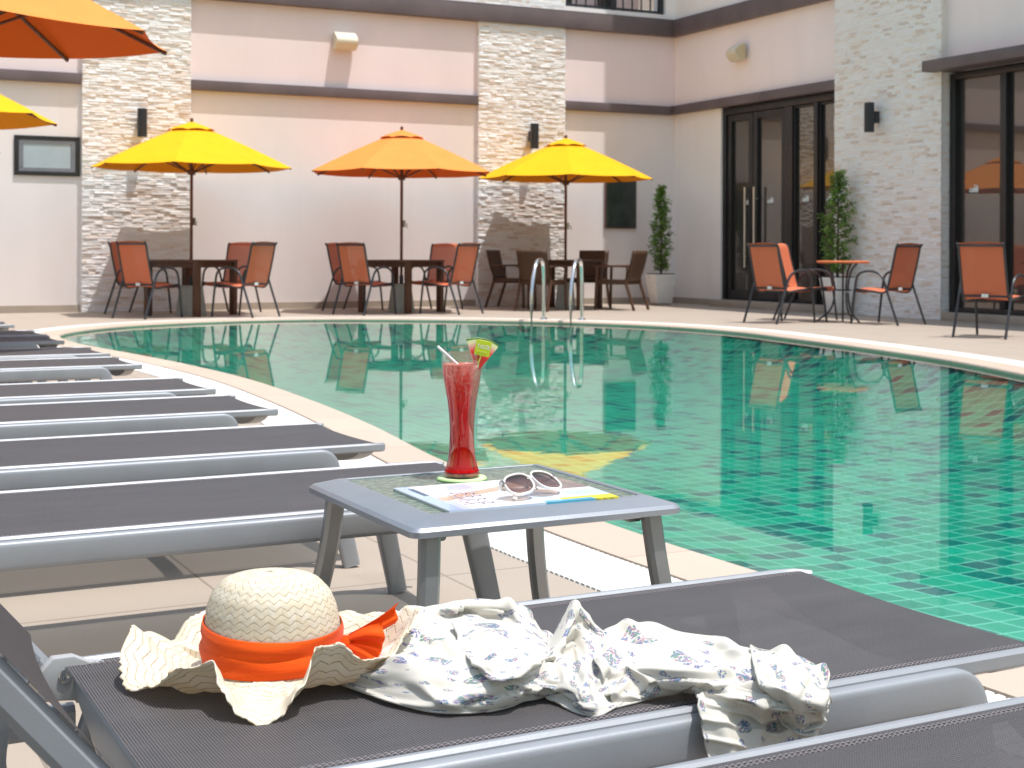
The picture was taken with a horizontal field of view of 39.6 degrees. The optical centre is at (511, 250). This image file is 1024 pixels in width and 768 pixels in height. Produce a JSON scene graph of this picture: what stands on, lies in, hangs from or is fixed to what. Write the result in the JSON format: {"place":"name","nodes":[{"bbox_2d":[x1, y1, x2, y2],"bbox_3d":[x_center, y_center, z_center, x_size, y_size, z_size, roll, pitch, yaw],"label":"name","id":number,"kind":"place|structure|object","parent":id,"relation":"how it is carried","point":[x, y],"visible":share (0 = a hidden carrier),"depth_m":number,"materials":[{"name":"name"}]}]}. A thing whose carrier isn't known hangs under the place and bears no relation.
{"place":"outdoors","nodes":[
{"label":"outdoors","id":0,"kind":"place"},
{"bbox_2d":[0,303,1023,767],"bbox_3d":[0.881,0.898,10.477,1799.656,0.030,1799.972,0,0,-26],"label":"ground","id":1,"kind":"structure","parent":0,"point":[86,609],"depth_m":3.93,"materials":[{"name":"tile"}]},
{"bbox_2d":[0,321,14,329],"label":"sun lounger","id":2,"kind":"object","parent":1,"relation":"on","point":[3,326],"visible":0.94,"depth_m":10.18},
{"bbox_2d":[0,330,47,335],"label":"sun lounger","id":3,"kind":"object","parent":1,"relation":"on","point":[17,333],"visible":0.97,"depth_m":9.22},
{"bbox_2d":[0,94,56,129],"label":"parasol","id":4,"kind":"object","parent":1,"relation":"on","point":[14,115],"visible":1,"depth_m":12.50,"materials":[{"name":"fabric"}]},
{"bbox_2d":[0,336,64,382],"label":"sun lounger","id":5,"kind":"object","parent":1,"relation":"on","point":[10,342],"visible":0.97,"depth_m":8.42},
{"bbox_2d":[0,347,109,381],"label":"sun lounger","id":6,"kind":"object","parent":1,"relation":"on","point":[41,353],"visible":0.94,"depth_m":7.51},
{"bbox_2d":[0,357,141,382],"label":"sun lounger","id":7,"kind":"object","parent":1,"relation":"on","point":[52,369],"visible":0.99,"depth_m":6.62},
{"bbox_2d":[0,0,166,61],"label":"parasol","id":8,"kind":"object","parent":1,"relation":"on","point":[66,30],"visible":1,"depth_m":8.76,"materials":[{"name":"fabric"}]},
{"bbox_2d":[0,377,215,403],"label":"sun lounger","id":9,"kind":"object","parent":1,"relation":"on","point":[36,392],"visible":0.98,"depth_m":5.55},
{"bbox_2d":[104,241,171,313],"bbox_3d":[-5.084,0.373,19.340,0.713,0.988,0.569,0,0,22],"label":"sling chair","id":10,"kind":"object","parent":1,"relation":"on","point":[115,260],"visible":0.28,"depth_m":19.26,"materials":[{"name":"fabric"}]},
{"bbox_2d":[0,395,277,438],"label":"sun lounger","id":11,"kind":"object","parent":1,"relation":"on","point":[45,419],"visible":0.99,"depth_m":4.75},
{"bbox_2d":[111,241,182,319],"bbox_3d":[-4.656,0.375,18.166,0.569,0.988,0.713,0,0,28],"label":"sling chair","id":12,"kind":"object","parent":1,"relation":"on","point":[134,262],"visible":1,"depth_m":18.00,"materials":[{"name":"fabric"}]},
{"bbox_2d":[144,259,237,316],"bbox_3d":[-4.279,0.495,18.968,0.880,0.740,0.880,0,0,25],"label":"dining table","id":13,"kind":"object","parent":1,"relation":"on","point":[186,265],"visible":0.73,"depth_m":18.69,"materials":[{"name":"brown wood"}]},
{"bbox_2d":[91,118,291,315],"bbox_3d":[-4.276,-0.452,18.968,2.458,2.635,2.458,0,0,-26],"label":"parasol","id":14,"kind":"object","parent":1,"relation":"on","point":[191,148],"visible":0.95,"depth_m":18.65,"materials":[{"name":"yellow fabric"}]},
{"bbox_2d":[0,423,384,568],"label":"sun lounger","id":15,"kind":"object","parent":1,"relation":"on","point":[47,462],"visible":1,"depth_m":3.88,"materials":[{"name":"grey fabric"}]},
{"bbox_2d":[201,242,261,311],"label":"sling chair","id":16,"kind":"object","parent":1,"relation":"on","point":[239,251],"visible":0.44,"depth_m":20.00,"materials":[{"name":"fabric"}]},
{"bbox_2d":[211,242,280,317],"bbox_3d":[-3.477,0.379,18.590,0.713,0.988,0.569,0,0,30],"label":"sling chair","id":17,"kind":"object","parent":1,"relation":"on","point":[257,272],"visible":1,"depth_m":18.50,"materials":[{"name":"fabric"}]},
{"bbox_2d":[0,461,500,599],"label":"sun lounger","id":18,"kind":"object","parent":1,"relation":"on","point":[64,526],"visible":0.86,"depth_m":2.99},
{"bbox_2d":[321,243,383,310],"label":"sling chair","id":19,"kind":"object","parent":1,"relation":"on","point":[332,253],"visible":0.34,"depth_m":20.55,"materials":[{"name":"fabric"}]},
{"bbox_2d":[332,242,396,315],"bbox_3d":[-2.011,0.384,19.408,0.569,0.988,0.713,0,0,34],"label":"sling chair","id":20,"kind":"object","parent":1,"relation":"on","point":[353,263],"visible":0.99,"depth_m":19.26,"materials":[{"name":"fabric"}]},
{"bbox_2d":[312,126,489,312],"bbox_3d":[-1.565,-0.443,20.141,2.458,2.635,2.458,0,0,41],"label":"parasol","id":21,"kind":"object","parent":1,"relation":"on","point":[401,155],"visible":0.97,"depth_m":19.71,"materials":[{"name":"orange fabric"}]},
{"bbox_2d":[358,260,443,313],"bbox_3d":[-1.568,0.504,20.141,0.880,0.740,0.880,0,0,31],"label":"dining table","id":22,"kind":"object","parent":1,"relation":"on","point":[395,265],"visible":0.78,"depth_m":19.89,"materials":[{"name":"brown wood"}]},
{"bbox_2d":[412,243,463,309],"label":"sling chair","id":23,"kind":"object","parent":1,"relation":"on","point":[446,252],"visible":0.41,"depth_m":21.08,"materials":[{"name":"fabric"}]},
{"bbox_2d":[419,243,483,314],"bbox_3d":[-0.835,0.388,19.696,0.713,0.988,0.569,0,0,36],"label":"sling chair","id":24,"kind":"object","parent":1,"relation":"on","point":[464,264],"visible":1,"depth_m":19.61,"materials":[{"name":"fabric"}]},
{"bbox_2d":[309,464,679,606],"bbox_3d":[-0.048,0.671,2.767,0.640,0.424,0.608,0,0,-27],"label":"side table","id":25,"kind":"object","parent":1,"relation":"on","point":[378,500],"visible":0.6,"depth_m":2.64,"materials":[{"name":"metal"}]},
{"bbox_2d":[436,474,486,482],"bbox_3d":[-0.101,0.459,2.867,0.103,0.005,0.103,0,0,-26],"label":"coaster","id":26,"kind":"object","parent":25,"relation":"on","point":[444,478],"visible":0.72,"depth_m":2.84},
{"bbox_2d":[443,362,481,477],"bbox_3d":[-0.101,0.331,2.867,0.082,0.250,0.082,0,0,-26],"label":"cocktail glass","id":27,"kind":"object","parent":26,"relation":"on","point":[462,380],"visible":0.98,"depth_m":2.84,"materials":[{"name":"red glass"}]},
{"bbox_2d":[437,345,457,363],"bbox_3d":[-0.118,0.296,2.866,0.069,0.210,0.009,0,0,11],"label":"drinking straw","id":28,"kind":"object","parent":27,"relation":"in","point":[447,354],"visible":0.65,"depth_m":2.87,"materials":[{"name":"white plastic"}]},
{"bbox_2d":[466,337,498,369],"bbox_3d":[-0.059,0.210,2.856,0.066,0.069,0.015,0,0,-8],"label":"watermelon slice","id":29,"kind":"object","parent":27,"relation":"attached to","point":[471,342],"visible":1,"depth_m":2.85,"materials":[{"name":"red food"}]},
{"bbox_2d":[474,339,491,367],"bbox_3d":[-0.062,0.242,2.844,0.040,0.129,0.016,0,0,21],"label":"garnish pick","id":30,"kind":"object","parent":29,"relation":"attached to","point":[482,347],"visible":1,"depth_m":2.84,"materials":[{"name":"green plastic"}]},
{"bbox_2d":[393,477,618,512],"bbox_3d":[-0.015,0.458,2.686,0.346,0.007,0.263,0,0,-26],"label":"magazine","id":31,"kind":"object","parent":25,"relation":"on","point":[468,496],"visible":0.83,"depth_m":2.64,"materials":[{"name":"paper"}]},
{"bbox_2d":[498,470,561,499],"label":"sunglasses","id":32,"kind":"object","parent":31,"relation":"on","point":[515,485],"visible":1,"depth_m":2.63,"materials":[{"name":"white plastic"}]},
{"bbox_2d":[484,250,536,307],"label":"wicker chair","id":33,"kind":"object","parent":1,"relation":"on","point":[497,268],"visible":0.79,"depth_m":21.81,"materials":[{"name":"brown wicker"}]},
{"bbox_2d":[0,568,1023,767],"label":"sun lounger","id":34,"kind":"object","parent":1,"relation":"on","point":[885,661],"visible":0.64,"depth_m":1.73,"materials":[{"name":"grey fabric"}]},
{"bbox_2d":[118,567,420,725],"bbox_3d":[-0.310,0.485,1.843,0.352,0.139,0.352,0,0,33],"label":"straw hat","id":35,"kind":"object","parent":34,"relation":"on","point":[261,646],"visible":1,"depth_m":1.77,"materials":[{"name":"beige wicker"}]},
{"bbox_2d":[340,597,832,756],"bbox_3d":[0.085,0.542,1.837,0.664,0.159,0.449,0,0,30],"label":"floral scarf","id":36,"kind":"object","parent":34,"relation":"on","point":[470,656],"visible":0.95,"depth_m":1.73,"materials":[{"name":"white fabric"}]},
{"bbox_2d":[0,0,1023,325],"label":"hotel building","id":37,"kind":"structure","parent":1,"relation":"on","point":[760,140],"depth_m":21.10,"materials":[{"name":"beige paint"}]},
{"bbox_2d":[14,135,79,176],"bbox_3d":[-6.399,-1.300,19.581,0.870,0.545,0.038,0,0,-26],"label":"window","id":38,"kind":"structure","parent":37,"relation":"in","point":[52,155],"depth_m":19.57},
{"bbox_2d":[137,108,146,136],"bbox_3d":[-5.196,-1.788,19.960,0.136,0.400,0.203,0,0,-26],"label":"wall lamp","id":39,"kind":"object","parent":37,"relation":"attached to","point":[141,122],"visible":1,"depth_m":19.87,"materials":[{"name":"metal"}]},
{"bbox_2d":[333,32,357,50],"bbox_3d":[-2.504,-3.144,21.391,0.346,0.267,0.219,0,0,-26],"label":"wall lamp","id":40,"kind":"object","parent":37,"relation":"attached to","point":[345,41],"visible":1,"depth_m":21.32,"materials":[{"name":"beige plastic"}]},
{"bbox_2d":[528,123,538,148],"bbox_3d":[0.345,-1.819,22.698,0.136,0.400,0.203,0,0,-26],"label":"wall lamp","id":41,"kind":"object","parent":37,"relation":"attached to","point":[533,135],"visible":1,"depth_m":22.61,"materials":[{"name":"metal"}]},
{"bbox_2d":[604,181,636,228],"bbox_3d":[1.803,-0.774,23.621,0.600,0.830,0.044,0,0,-26],"label":"notice board","id":42,"kind":"object","parent":37,"relation":"attached to","point":[620,201],"visible":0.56,"depth_m":23.59,"materials":[{"name":"black"}]},
{"bbox_2d":[725,43,744,61],"bbox_3d":[3.523,-3.103,22.328,0.219,0.267,0.346,0,0,-16],"label":"loudspeaker","id":43,"kind":"object","parent":37,"relation":"attached to","point":[734,53],"visible":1,"depth_m":22.18,"materials":[{"name":"beige plastic"}]},
{"bbox_2d":[727,112,752,299],"bbox_3d":[3.598,-0.690,22.513,0.154,2.934,0.680,0,0,-26],"label":"glass door","id":44,"kind":"structure","parent":37,"relation":"in","point":[740,126],"depth_m":22.58,"materials":[{"name":"black"}]},
{"bbox_2d":[753,108,784,301],"bbox_3d":[3.938,-0.689,21.825,0.154,2.934,0.825,0,0,-26],"label":"glass door","id":45,"kind":"structure","parent":37,"relation":"in","point":[768,125],"depth_m":21.89,"materials":[{"name":"black"}]},
{"bbox_2d":[728,91,834,304],"bbox_3d":[4.226,-0.755,21.664,0.230,3.100,2.900,0,0,-26],"label":"door interior","id":46,"kind":"structure","parent":37,"relation":"in","point":[833,91],"depth_m":21.80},
{"bbox_2d":[793,104,813,302],"bbox_3d":[4.355,-0.688,21.075,0.070,2.934,0.500,0,0,-26],"label":"fixed window","id":47,"kind":"structure","parent":37,"relation":"in","point":[803,114],"depth_m":21.14,"materials":[{"name":"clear glass"}]},
{"bbox_2d":[819,101,834,303],"bbox_3d":[4.614,-0.687,20.551,0.070,2.934,0.470,0,0,-26],"label":"fixed window","id":48,"kind":"structure","parent":37,"relation":"in","point":[826,109],"depth_m":20.69,"materials":[{"name":"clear glass"}]},
{"bbox_2d":[864,102,878,132],"bbox_3d":[4.875,-1.803,19.306,0.203,0.400,0.136,0,0,-26],"label":"wall lamp","id":49,"kind":"object","parent":37,"relation":"attached to","point":[871,117],"visible":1,"depth_m":19.24,"materials":[{"name":"metal"}]},
{"bbox_2d":[958,74,999,308],"bbox_3d":[5.919,-0.729,17.944,0.016,2.920,0.770,0,0,-26],"label":"window pane","id":50,"kind":"structure","parent":37,"relation":"in","point":[979,97],"depth_m":17.96,"materials":[{"name":"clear glass"}]},
{"bbox_2d":[949,63,1023,315],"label":"window frame","id":51,"kind":"structure","parent":37,"relation":"in","point":[1004,71],"depth_m":17.79,"materials":[{"name":"black metal"}]},
{"bbox_2d":[955,62,1023,72],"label":"window interior","id":52,"kind":"structure","parent":37,"relation":"in","point":[1019,62],"depth_m":17.83,"materials":[{"name":"black"}]},
{"bbox_2d":[1010,71,1023,309],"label":"window pane","id":53,"kind":"structure","parent":37,"relation":"in","point":[1016,78],"depth_m":17.40,"materials":[{"name":"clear glass"}]},
{"bbox_2d":[34,317,1023,702],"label":"overflow grating","id":54,"kind":"object","parent":1,"relation":"on","point":[598,571],"visible":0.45,"depth_m":4.30,"materials":[{"name":"white plastic"}]},
{"bbox_2d":[514,250,567,311],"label":"wicker chair","id":55,"kind":"object","parent":1,"relation":"on","point":[526,259],"visible":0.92,"depth_m":20.51,"materials":[{"name":"brown wicker"}]},
{"bbox_2d":[527,259,602,309],"bbox_3d":[0.809,0.513,21.539,0.880,0.740,0.880,0,0,25],"label":"dining table","id":56,"kind":"object","parent":1,"relation":"on","point":[586,263],"visible":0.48,"depth_m":21.33,"materials":[{"name":"brown wood"}]},
{"bbox_2d":[478,135,652,308],"bbox_3d":[0.812,-0.435,21.539,2.458,2.635,2.458,0,0,-24],"label":"parasol","id":57,"kind":"object","parent":1,"relation":"on","point":[565,161],"visible":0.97,"depth_m":21.15,"materials":[{"name":"fabric"}]},
{"bbox_2d":[567,250,608,305],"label":"wicker chair","id":58,"kind":"object","parent":1,"relation":"on","point":[589,272],"visible":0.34,"depth_m":22.56,"materials":[{"name":"brown wicker"}]},
{"bbox_2d":[594,251,649,310],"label":"wicker chair","id":59,"kind":"object","parent":1,"relation":"on","point":[634,271],"visible":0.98,"depth_m":21.02,"materials":[{"name":"brown wicker"}]},
{"bbox_2d":[645,184,676,304],"bbox_3d":[2.422,-0.113,23.121,0.502,2.003,0.487,0,0,-20],"label":"potted shrub","id":60,"kind":"object","parent":1,"relation":"on","point":[660,286],"visible":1,"depth_m":23.03,"materials":[{"name":"green plant"}]},
{"bbox_2d":[366,420,1023,641],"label":"pool basin","id":61,"kind":"object","parent":1,"relation":"in","point":[929,522],"visible":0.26,"depth_m":7.57,"materials":[{"name":"tile"}]},
{"bbox_2d":[38,317,1023,698],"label":"pool coping","id":62,"kind":"object","parent":61,"relation":"on","point":[620,543],"visible":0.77,"depth_m":7.85,"materials":[{"name":"beige stone"}]},
{"bbox_2d":[530,258,585,324],"bbox_3d":[0.563,0.690,17.789,0.596,1.185,0.673,0,0,16],"label":"pool ladder","id":63,"kind":"object","parent":61,"relation":"attached to","point":[575,263],"visible":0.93,"depth_m":17.88,"materials":[{"name":"metal"}]},
{"bbox_2d":[743,243,815,323],"bbox_3d":[3.293,0.403,17.516,0.713,0.988,0.569,0,0,-37],"label":"sling chair","id":64,"kind":"object","parent":1,"relation":"on","point":[766,266],"visible":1,"depth_m":17.42,"materials":[{"name":"fabric"}]},
{"bbox_2d":[772,243,837,321],"bbox_3d":[3.747,0.404,18.175,0.713,0.988,0.569,0,0,26],"label":"sling chair","id":65,"kind":"object","parent":1,"relation":"on","point":[786,262],"visible":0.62,"depth_m":18.20,"materials":[{"name":"fabric"}]},
{"bbox_2d":[817,169,857,314],"bbox_3d":[4.541,-0.118,19.748,0.586,2.027,0.532,0,0,2],"label":"potted shrub","id":66,"kind":"object","parent":1,"relation":"on","point":[835,182],"visible":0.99,"depth_m":19.69,"materials":[{"name":"green plant"}]},
{"bbox_2d":[656,696,1023,767],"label":"sun lounger","id":67,"kind":"object","parent":1,"relation":"on","point":[988,735],"visible":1,"depth_m":1.57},
{"bbox_2d":[816,261,869,322],"bbox_3d":[4.119,0.511,17.699,0.650,0.763,0.652,0,0,-26],"label":"bistro table","id":68,"kind":"object","parent":1,"relation":"on","point":[842,289],"visible":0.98,"depth_m":17.69,"materials":[{"name":"black metal"}]},
{"bbox_2d":[850,243,925,325],"bbox_3d":[4.564,0.407,17.255,0.569,0.988,0.713,0,0,-38],"label":"sling chair","id":69,"kind":"object","parent":1,"relation":"on","point":[903,270],"visible":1,"depth_m":17.13,"materials":[{"name":"fabric"}]},
{"bbox_2d":[952,242,1023,339],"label":"sling chair","id":70,"kind":"object","parent":1,"relation":"on","point":[983,273],"visible":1,"depth_m":14.54,"materials":[{"name":"fabric"}]},
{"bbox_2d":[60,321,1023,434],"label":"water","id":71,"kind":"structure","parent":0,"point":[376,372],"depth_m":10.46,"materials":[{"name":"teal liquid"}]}
]}

